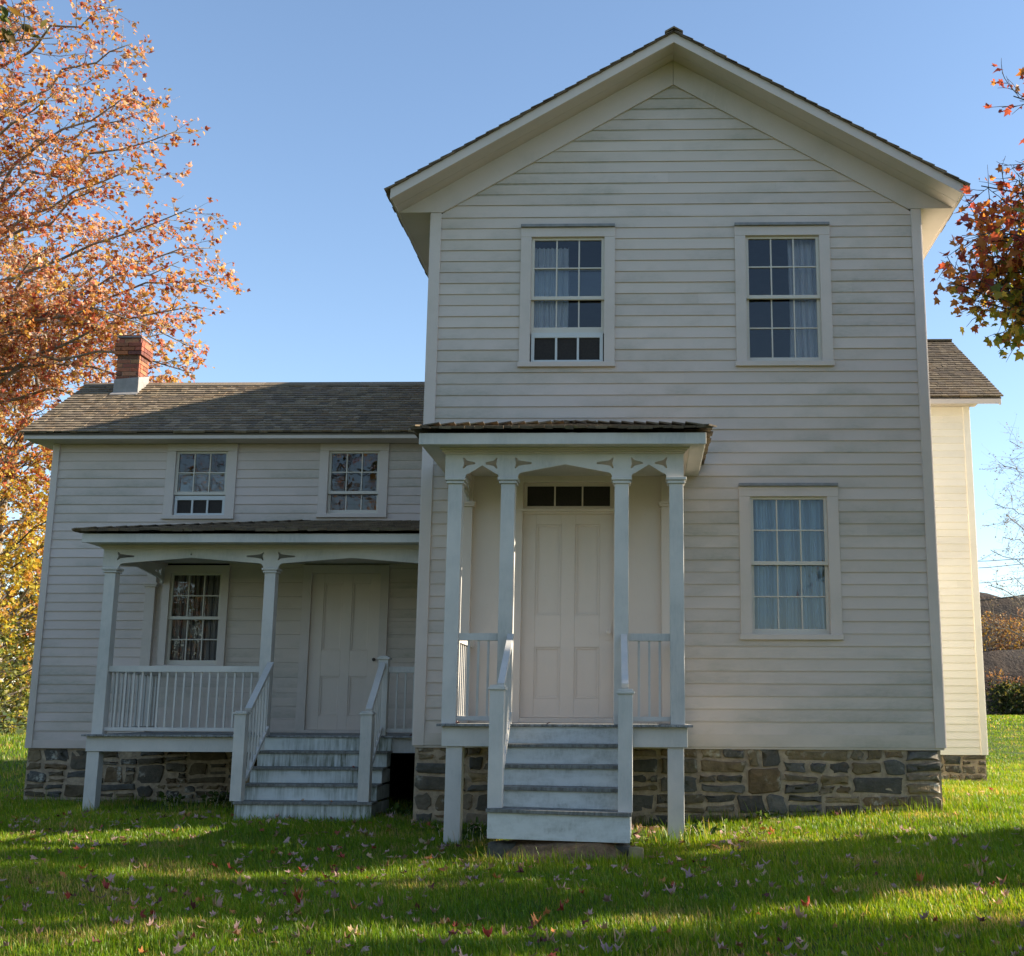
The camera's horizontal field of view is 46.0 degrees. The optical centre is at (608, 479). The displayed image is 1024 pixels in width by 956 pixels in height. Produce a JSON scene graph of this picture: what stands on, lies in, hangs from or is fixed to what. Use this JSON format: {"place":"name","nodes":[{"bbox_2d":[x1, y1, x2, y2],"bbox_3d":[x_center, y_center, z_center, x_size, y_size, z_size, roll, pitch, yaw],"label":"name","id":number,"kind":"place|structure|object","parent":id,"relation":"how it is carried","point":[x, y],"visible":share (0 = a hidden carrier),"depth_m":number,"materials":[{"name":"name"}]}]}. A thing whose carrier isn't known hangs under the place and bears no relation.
{"place":"outdoors","nodes":[
{"label":"outdoors","id":0,"kind":"place"},
{"bbox_2d":[0,712,1023,955],"bbox_3d":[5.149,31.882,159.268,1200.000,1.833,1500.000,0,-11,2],"label":"ground","id":1,"kind":"structure","parent":0,"point":[408,795],"depth_m":8.29,"materials":[{"name":"green plant"}]},
{"bbox_2d":[0,624,33,733],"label":"shrub","id":2,"kind":"object","parent":1,"relation":"on","point":[19,702],"visible":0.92,"depth_m":26.65,"materials":[{"name":"green plant"}]},
{"bbox_2d":[2,577,33,691],"bbox_3d":[-18.967,4.260,33.939,5.275,6.120,4.852,0,-11,2],"label":"shrub","id":3,"kind":"object","parent":1,"relation":"on","point":[17,647],"visible":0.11,"depth_m":34.28,"materials":[{"name":"yellow plant"}]},
{"bbox_2d":[0,552,39,723],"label":"tree leaves","id":4,"kind":"object","parent":1,"relation":"on","point":[12,711],"visible":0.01,"depth_m":56.36,"materials":[{"name":"yellow plant"}]},
{"bbox_2d":[0,558,40,734],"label":"shrub","id":5,"kind":"object","parent":1,"relation":"on","point":[19,719],"visible":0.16,"depth_m":31.50,"materials":[{"name":"yellow plant"}]},
{"bbox_2d":[2,491,46,719],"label":"tree leaves","id":6,"kind":"object","parent":1,"relation":"on","point":[36,557],"visible":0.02,"depth_m":36.30,"materials":[{"name":"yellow plant"}]},
{"bbox_2d":[10,575,38,715],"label":"tree leaves","id":7,"kind":"object","parent":1,"relation":"on","point":[20,647],"depth_m":53.17,"materials":[{"name":"yellow plant"}]},
{"bbox_2d":[0,6,53,59],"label":"oak tree","id":8,"kind":"object","parent":1,"relation":"on","point":[8,35],"visible":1,"depth_m":8.90,"materials":[{"name":"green plant"}]},
{"bbox_2d":[0,335,61,735],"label":"yellow tree","id":9,"kind":"object","parent":1,"relation":"on","point":[6,461],"visible":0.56,"depth_m":28.87,"materials":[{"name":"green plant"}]},
{"bbox_2d":[35,926,43,933],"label":"fallen leaf","id":10,"kind":"object","parent":1,"relation":"on","point":[38,930],"visible":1,"depth_m":6.87,"materials":[{"name":"beige plant"}]},
{"bbox_2d":[64,891,70,898],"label":"fallen leaf","id":11,"kind":"object","parent":1,"relation":"on","point":[67,894],"visible":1,"depth_m":7.90,"materials":[{"name":"red plant"}]},
{"bbox_2d":[0,227,178,705],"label":"maple tree","id":12,"kind":"object","parent":1,"relation":"on","point":[3,535],"visible":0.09,"depth_m":31.82,"materials":[{"name":"orange plant"}]},
{"bbox_2d":[101,877,111,888],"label":"fallen leaf","id":13,"kind":"object","parent":1,"relation":"on","point":[106,885],"visible":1,"depth_m":8.23,"materials":[{"name":"red plant"}]},
{"bbox_2d":[0,0,250,450],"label":"maple tree","id":14,"kind":"object","parent":1,"relation":"on","point":[36,316],"visible":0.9,"depth_m":24.87,"materials":[{"name":"orange plant"}]},
{"bbox_2d":[122,915,133,923],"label":"fallen leaf","id":15,"kind":"object","parent":1,"relation":"on","point":[129,921],"visible":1,"depth_m":7.10,"materials":[{"name":"plant"}]},
{"bbox_2d":[140,909,145,918],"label":"fallen leaf","id":16,"kind":"object","parent":1,"relation":"on","point":[142,914],"visible":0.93,"depth_m":7.30,"materials":[{"name":"red plant"}]},
{"bbox_2d":[147,918,156,925],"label":"fallen leaf","id":17,"kind":"object","parent":1,"relation":"on","point":[153,923],"visible":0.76,"depth_m":7.04,"materials":[{"name":"plant"}]},
{"bbox_2d":[158,792,184,805],"bbox_3d":[-5.364,3.898,14.654,0.364,0.175,0.226,-3,-12,18],"label":"weed clump","id":18,"kind":"object","parent":1,"relation":"on","point":[176,799],"visible":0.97,"depth_m":14.64,"materials":[{"name":"green plant"}]},
{"bbox_2d":[173,929,183,938],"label":"fallen leaf","id":19,"kind":"object","parent":1,"relation":"on","point":[179,935],"visible":0.93,"depth_m":6.67,"materials":[{"name":"beige plant"}]},
{"bbox_2d":[183,889,191,897],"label":"fallen leaf","id":20,"kind":"object","parent":1,"relation":"on","point":[187,893],"visible":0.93,"depth_m":8.09,"materials":[{"name":"beige plant"}]},
{"bbox_2d":[190,898,199,908],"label":"fallen leaf","id":21,"kind":"object","parent":1,"relation":"on","point":[193,905],"visible":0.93,"depth_m":7.60,"materials":[{"name":"brown plant"}]},
{"bbox_2d":[201,790,229,803],"bbox_3d":[-4.822,3.916,14.767,0.374,0.194,0.242,0,-11,2],"label":"weed clump","id":22,"kind":"object","parent":1,"relation":"on","point":[220,799],"visible":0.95,"depth_m":14.74,"materials":[{"name":"green plant"}]},
{"bbox_2d":[213,893,223,905],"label":"fallen leaf","id":23,"kind":"object","parent":1,"relation":"on","point":[214,901],"visible":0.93,"depth_m":7.68,"materials":[{"name":"grey plant"}]},
{"bbox_2d":[216,900,224,907],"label":"fallen leaf","id":24,"kind":"object","parent":1,"relation":"on","point":[219,904],"visible":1,"depth_m":7.60,"materials":[{"name":"grey plant"}]},
{"bbox_2d":[232,925,241,934],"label":"fallen leaf","id":25,"kind":"object","parent":1,"relation":"on","point":[236,930],"visible":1,"depth_m":6.82,"materials":[{"name":"beige plant"}]},
{"bbox_2d":[237,875,247,886],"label":"fallen leaf","id":26,"kind":"object","parent":1,"relation":"on","point":[239,883],"visible":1,"depth_m":8.43,"materials":[{"name":"beige plant"}]},
{"bbox_2d":[291,926,299,937],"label":"fallen leaf","id":27,"kind":"object","parent":1,"relation":"on","point":[296,935],"visible":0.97,"depth_m":6.80,"materials":[{"name":"beige plant"}]},
{"bbox_2d":[292,885,302,896],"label":"fallen leaf","id":28,"kind":"object","parent":1,"relation":"on","point":[298,892],"visible":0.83,"depth_m":7.92,"materials":[{"name":"brown plant"}]},
{"bbox_2d":[294,902,301,914],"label":"fallen leaf","id":29,"kind":"object","parent":1,"relation":"on","point":[296,909],"visible":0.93,"depth_m":7.44,"materials":[{"name":"plant"}]},
{"bbox_2d":[294,893,302,902],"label":"fallen leaf","id":30,"kind":"object","parent":1,"relation":"on","point":[298,899],"visible":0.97,"depth_m":7.72,"materials":[{"name":"red plant"}]},
{"bbox_2d":[331,887,338,898],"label":"fallen leaf","id":31,"kind":"object","parent":1,"relation":"on","point":[334,894],"visible":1,"depth_m":7.90,"materials":[{"name":"grey plant"}]},
{"bbox_2d":[374,896,383,906],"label":"fallen leaf","id":32,"kind":"object","parent":1,"relation":"on","point":[379,902],"visible":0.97,"depth_m":7.65,"materials":[{"name":"grey plant"}]},
{"bbox_2d":[386,803,412,815],"bbox_3d":[-2.219,3.517,12.723,0.258,0.182,0.221,-7,-13,32],"label":"weed clump","id":33,"kind":"object","parent":1,"relation":"on","point":[397,808],"visible":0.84,"depth_m":12.70,"materials":[{"name":"green plant"}]},
{"bbox_2d":[439,934,450,944],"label":"fallen leaf","id":34,"kind":"object","parent":1,"relation":"on","point":[443,941],"visible":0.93,"depth_m":6.55,"materials":[{"name":"grey plant"}]},
{"bbox_2d":[448,929,458,935],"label":"fallen leaf","id":35,"kind":"object","parent":1,"relation":"on","point":[451,932],"visible":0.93,"depth_m":6.83,"materials":[{"name":"brown plant"}]},
{"bbox_2d":[433,817,486,839],"bbox_3d":[-1.273,3.182,10.947,0.656,0.203,0.230,3,-11,-13],"label":"weed clump","id":36,"kind":"object","parent":1,"relation":"on","point":[479,828],"visible":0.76,"depth_m":10.96,"materials":[{"name":"green plant"}]},
{"bbox_2d":[482,925,492,937],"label":"fallen leaf","id":37,"kind":"object","parent":1,"relation":"on","point":[486,932],"visible":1,"depth_m":6.75,"materials":[{"name":"red plant"}]},
{"bbox_2d":[487,840,516,857],"bbox_3d":[-0.874,3.093,9.909,0.262,0.215,0.260,0,-11,2],"label":"footing stone","id":38,"kind":"object","parent":1,"relation":"on","point":[494,848],"visible":0.41,"depth_m":9.81,"materials":[{"name":"grey stone"}]},
{"bbox_2d":[502,923,511,935],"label":"fallen leaf","id":39,"kind":"object","parent":1,"relation":"on","point":[504,932],"visible":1,"depth_m":6.91,"materials":[{"name":"beige plant"}]},
{"bbox_2d":[20,26,1003,843],"bbox_3d":[1.153,0.366,17.342,17.275,8.944,11.635,6,-13,-28],"label":"farmhouse","id":40,"kind":"object","parent":1,"relation":"on","point":[494,542],"visible":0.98,"depth_m":13.09,"materials":[{"name":"paint"}]},
{"bbox_2d":[170,575,199,659],"bbox_3d":[-5.555,1.839,15.719,0.340,1.210,0.047,0,-11,2],"label":"curtain","id":41,"kind":"object","parent":40,"relation":"hanging from","point":[181,584],"visible":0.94,"depth_m":15.72,"materials":[{"name":"fabric"}]},
{"bbox_2d":[155,565,230,665],"bbox_3d":[-5.395,1.789,15.615,0.888,1.340,0.126,0,-11,2],"label":"window","id":42,"kind":"structure","parent":40,"relation":"in","point":[166,618],"depth_m":15.61,"materials":[{"name":"paint"}]},
{"bbox_2d":[161,444,238,518],"bbox_3d":[-5.431,0.032,15.980,0.968,1.018,0.126,0,-11,2],"label":"window","id":43,"kind":"structure","parent":40,"relation":"in","point":[177,504],"depth_m":15.94,"materials":[{"name":"paint"}]},
{"bbox_2d":[196,576,219,659],"bbox_3d":[-5.215,1.839,15.709,0.330,1.210,0.047,0,-11,2],"label":"curtain","id":44,"kind":"object","parent":40,"relation":"hanging from","point":[209,647],"visible":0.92,"depth_m":15.71,"materials":[{"name":"fabric"}]},
{"bbox_2d":[305,573,380,729],"bbox_3d":[-3.420,2.205,15.458,0.900,2.000,0.145,0,-11,2],"label":"door","id":45,"kind":"structure","parent":40,"relation":"in","point":[343,645],"depth_m":15.48,"materials":[{"name":"paint"}]},
{"bbox_2d":[316,443,389,517],"bbox_3d":[-3.387,0.020,15.921,0.938,0.998,0.126,0,-11,2],"label":"window","id":46,"kind":"structure","parent":40,"relation":"in","point":[327,450],"depth_m":15.90,"materials":[{"name":"paint"}]},
{"bbox_2d":[530,248,568,361],"bbox_3d":[-0.663,-1.917,13.278,0.434,1.350,0.048,0,-11,2],"label":"curtain","id":47,"kind":"object","parent":40,"relation":"hanging from","point":[545,311],"visible":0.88,"depth_m":13.32,"materials":[{"name":"fabric"}]},
{"bbox_2d":[517,223,614,366],"bbox_3d":[-0.458,-2.011,13.165,1.059,1.633,0.138,0,-11,2],"label":"window","id":48,"kind":"structure","parent":40,"relation":"in","point":[556,346],"depth_m":13.13,"materials":[{"name":"paint"}]},
{"bbox_2d":[519,514,613,717],"bbox_3d":[-0.434,1.403,12.485,0.960,2.112,0.148,0,-11,2],"label":"door","id":49,"kind":"structure","parent":40,"relation":"in","point":[566,664],"depth_m":12.49,"materials":[{"name":"paint"}]},
{"bbox_2d":[734,222,834,366],"bbox_3d":[1.897,-2.014,13.094,1.058,1.633,0.138,0,-11,2],"label":"window","id":50,"kind":"structure","parent":40,"relation":"in","point":[819,232],"depth_m":13.09,"materials":[{"name":"paint"}]},
{"bbox_2d":[753,500,825,628],"bbox_3d":[1.887,0.914,12.637,0.859,1.470,0.107,0,-11,2],"label":"curtain","id":51,"kind":"object","parent":40,"relation":"hanging from","point":[765,580],"visible":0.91,"depth_m":12.64,"materials":[{"name":"fabric"}]},
{"bbox_2d":[739,483,843,639],"bbox_3d":[1.883,0.853,12.534,1.058,1.639,0.138,0,-11,2],"label":"window","id":52,"kind":"structure","parent":40,"relation":"in","point":[748,492],"depth_m":12.53,"materials":[{"name":"paint"}]},
{"bbox_2d":[787,240,817,356],"bbox_3d":[2.150,-1.960,13.201,0.350,1.470,0.054,0,-11,2],"label":"curtain","id":53,"kind":"object","parent":40,"relation":"hanging from","point":[806,310],"visible":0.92,"depth_m":13.21,"materials":[{"name":"fabric"}]},
{"bbox_2d":[0,787,1023,955],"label":"leaf litter","id":54,"kind":"object","parent":1,"relation":"on","point":[558,946],"visible":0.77,"depth_m":9.67,"materials":[{"name":"brown plant"}]},
{"bbox_2d":[531,912,542,924],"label":"fallen leaf","id":55,"kind":"object","parent":1,"relation":"on","point":[535,920],"visible":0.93,"depth_m":7.25,"materials":[{"name":"orange plant"}]},
{"bbox_2d":[536,937,546,942],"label":"fallen leaf","id":56,"kind":"object","parent":1,"relation":"on","point":[540,940],"visible":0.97,"depth_m":6.67,"materials":[{"name":"plant"}]},
{"bbox_2d":[543,907,550,914],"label":"fallen leaf","id":57,"kind":"object","parent":1,"relation":"on","point":[546,911],"visible":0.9,"depth_m":7.48,"materials":[{"name":"orange plant"}]},
{"bbox_2d":[546,929,555,940],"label":"fallen leaf","id":58,"kind":"object","parent":1,"relation":"on","point":[548,935],"visible":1,"depth_m":6.75,"materials":[{"name":"plant"}]},
{"bbox_2d":[557,900,563,910],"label":"fallen leaf","id":59,"kind":"object","parent":1,"relation":"on","point":[561,906],"visible":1,"depth_m":7.62,"materials":[{"name":"red plant"}]},
{"bbox_2d":[501,839,631,863],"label":"bare earth","id":60,"kind":"structure","parent":1,"relation":"on","point":[542,846],"depth_m":9.69,"materials":[{"name":"brown soil"}]},
{"bbox_2d":[566,929,573,936],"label":"fallen leaf","id":61,"kind":"object","parent":1,"relation":"on","point":[569,934],"visible":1,"depth_m":6.75,"materials":[{"name":"grey plant"}]},
{"bbox_2d":[597,922,607,928],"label":"fallen leaf","id":62,"kind":"object","parent":1,"relation":"on","point":[604,926],"visible":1,"depth_m":6.97,"materials":[{"name":"beige plant"}]},
{"bbox_2d":[614,929,622,942],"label":"fallen leaf","id":63,"kind":"object","parent":1,"relation":"on","point":[615,936],"visible":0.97,"depth_m":6.69,"materials":[{"name":"grey plant"}]},
{"bbox_2d":[613,924,625,938],"bbox_3d":[0.069,2.539,6.753,0.062,0.078,0.062,-27,-2,18],"label":"fallen leaf","id":64,"kind":"object","parent":1,"relation":"on","point":[623,931],"visible":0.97,"depth_m":6.75,"materials":[{"name":"grey plant"}]},
{"bbox_2d":[614,843,629,855],"bbox_3d":[0.065,3.105,9.882,0.238,0.212,0.255,0,-11,2],"label":"footing stone","id":65,"kind":"object","parent":1,"relation":"on","point":[623,848],"visible":0.2,"depth_m":9.78,"materials":[{"name":"grey stone"}]},
{"bbox_2d":[628,846,643,861],"bbox_3d":[0.217,3.057,9.697,0.130,0.178,0.110,0,-11,2],"label":"footing stone","id":66,"kind":"object","parent":1,"relation":"on","point":[636,850],"visible":0.52,"depth_m":9.66,"materials":[{"name":"grey stone"}]},
{"bbox_2d":[640,890,649,898],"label":"fallen leaf","id":67,"kind":"object","parent":1,"relation":"on","point":[646,893],"visible":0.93,"depth_m":8.01,"materials":[{"name":"beige plant"}]},
{"bbox_2d":[665,882,675,894],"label":"fallen leaf","id":68,"kind":"object","parent":1,"relation":"on","point":[671,890],"visible":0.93,"depth_m":8.17,"materials":[{"name":"beige plant"}]},
{"bbox_2d":[685,819,726,837],"bbox_3d":[0.853,3.168,10.870,0.440,0.194,0.234,0,-11,2],"label":"weed clump","id":69,"kind":"object","parent":1,"relation":"on","point":[712,830],"visible":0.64,"depth_m":10.85,"materials":[{"name":"green plant"}]},
{"bbox_2d":[712,931,719,942],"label":"fallen leaf","id":70,"kind":"object","parent":1,"relation":"on","point":[716,938],"visible":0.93,"depth_m":6.60,"materials":[{"name":"beige plant"}]},
{"bbox_2d":[740,808,778,821],"bbox_3d":[1.503,3.344,11.921,0.323,0.149,0.282,-9,-14,38],"label":"weed clump","id":71,"kind":"object","parent":1,"relation":"on","point":[768,815],"visible":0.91,"depth_m":11.90,"materials":[{"name":"green plant"}]},
{"bbox_2d":[754,933,764,938],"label":"fallen leaf","id":72,"kind":"object","parent":1,"relation":"on","point":[761,936],"visible":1,"depth_m":6.58,"materials":[{"name":"plant"}]},
{"bbox_2d":[794,904,803,917],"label":"fallen leaf","id":73,"kind":"object","parent":1,"relation":"on","point":[797,911],"visible":1,"depth_m":7.10,"materials":[{"name":"grey plant"}]},
{"bbox_2d":[800,898,809,906],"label":"fallen leaf","id":74,"kind":"object","parent":1,"relation":"on","point":[806,904],"visible":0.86,"depth_m":7.31,"materials":[{"name":"red plant"}]},
{"bbox_2d":[831,885,841,892],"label":"fallen leaf","id":75,"kind":"object","parent":1,"relation":"on","point":[837,889],"visible":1,"depth_m":7.72,"materials":[{"name":"plant"}]},
{"bbox_2d":[915,870,924,881],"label":"fallen leaf","id":76,"kind":"object","parent":1,"relation":"on","point":[920,877],"visible":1,"depth_m":8.08,"materials":[{"name":"brown plant"}]},
{"bbox_2d":[918,911,928,918],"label":"fallen leaf","id":77,"kind":"object","parent":1,"relation":"on","point":[925,915],"visible":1,"depth_m":6.82,"materials":[{"name":"plant"}]},
{"bbox_2d":[930,58,1023,361],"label":"red maple","id":78,"kind":"object","parent":1,"relation":"on","point":[1009,267],"visible":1,"depth_m":10.35,"materials":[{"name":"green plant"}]},
{"bbox_2d":[976,866,983,875],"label":"fallen leaf","id":79,"kind":"object","parent":1,"relation":"on","point":[981,873],"visible":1,"depth_m":8.11,"materials":[{"name":"plant"}]},
{"bbox_2d":[993,896,1002,903],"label":"fallen leaf","id":80,"kind":"object","parent":1,"relation":"on","point":[998,901],"visible":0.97,"depth_m":7.32,"materials":[{"name":"orange plant"}]},
{"bbox_2d":[978,414,1023,669],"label":"bare tree","id":81,"kind":"object","parent":1,"relation":"on","point":[1022,528],"visible":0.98,"depth_m":42.90,"materials":[{"name":"brown plant"}]},
{"bbox_2d":[997,875,1006,884],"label":"fallen leaf","id":82,"kind":"object","parent":1,"relation":"on","point":[1002,881],"visible":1,"depth_m":7.86,"materials":[{"name":"beige plant"}]},
{"bbox_2d":[985,680,1023,714],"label":"dark bush","id":83,"kind":"object","parent":1,"relation":"on","point":[1001,691],"visible":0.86,"depth_m":66.51,"materials":[{"name":"green plant"}]},
{"bbox_2d":[1001,888,1009,895],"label":"fallen leaf","id":84,"kind":"object","parent":1,"relation":"on","point":[1006,892],"visible":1,"depth_m":7.55,"materials":[{"name":"beige plant"}]},
{"bbox_2d":[1003,681,1023,714],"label":"dark bush","id":85,"kind":"object","parent":1,"relation":"on","point":[1021,695],"visible":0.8,"depth_m":66.15,"materials":[{"name":"green plant"}]},
{"bbox_2d":[0,0,1023,711],"label":"sky","id":86,"kind":"structure","parent":0,"point":[312,109],"materials":[{"name":"blue"}]},
{"bbox_2d":[980,592,1023,714],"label":"hill","id":87,"kind":"structure","parent":0,"point":[1006,662],"depth_m":72.99,"materials":[{"name":"plant"}]},
{"bbox_2d":[981,611,1000,650],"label":"birch shrub","id":88,"kind":"object","parent":87,"relation":"on","point":[984,642],"visible":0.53,"depth_m":75.78,"materials":[{"name":"orange plant"}]},
{"bbox_2d":[985,666,1014,701],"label":"brush","id":89,"kind":"object","parent":87,"relation":"on","point":[998,682],"visible":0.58,"depth_m":69.55,"materials":[{"name":"orange plant"}]},
{"bbox_2d":[982,613,1018,650],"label":"birch shrub","id":90,"kind":"object","parent":87,"relation":"on","point":[1002,630],"visible":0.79,"depth_m":75.93,"materials":[{"name":"orange plant"}]},
{"bbox_2d":[992,617,1023,649],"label":"birch shrub","id":91,"kind":"object","parent":87,"relation":"on","point":[1010,641],"visible":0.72,"depth_m":75.86,"materials":[{"name":"orange plant"}]},
{"bbox_2d":[1004,607,1023,649],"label":"birch shrub","id":92,"kind":"object","parent":87,"relation":"on","point":[1020,618],"visible":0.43,"depth_m":77.28,"materials":[{"name":"orange plant"}]},
{"bbox_2d":[1006,676,1023,701],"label":"brush","id":93,"kind":"object","parent":87,"relation":"on","point":[1015,680],"visible":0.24,"depth_m":69.40,"materials":[{"name":"orange plant"}]},
{"bbox_2d":[980,595,1023,600],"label":"power line","id":94,"kind":"object","parent":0,"point":[999,598],"visible":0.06,"depth_m":62.63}
]}

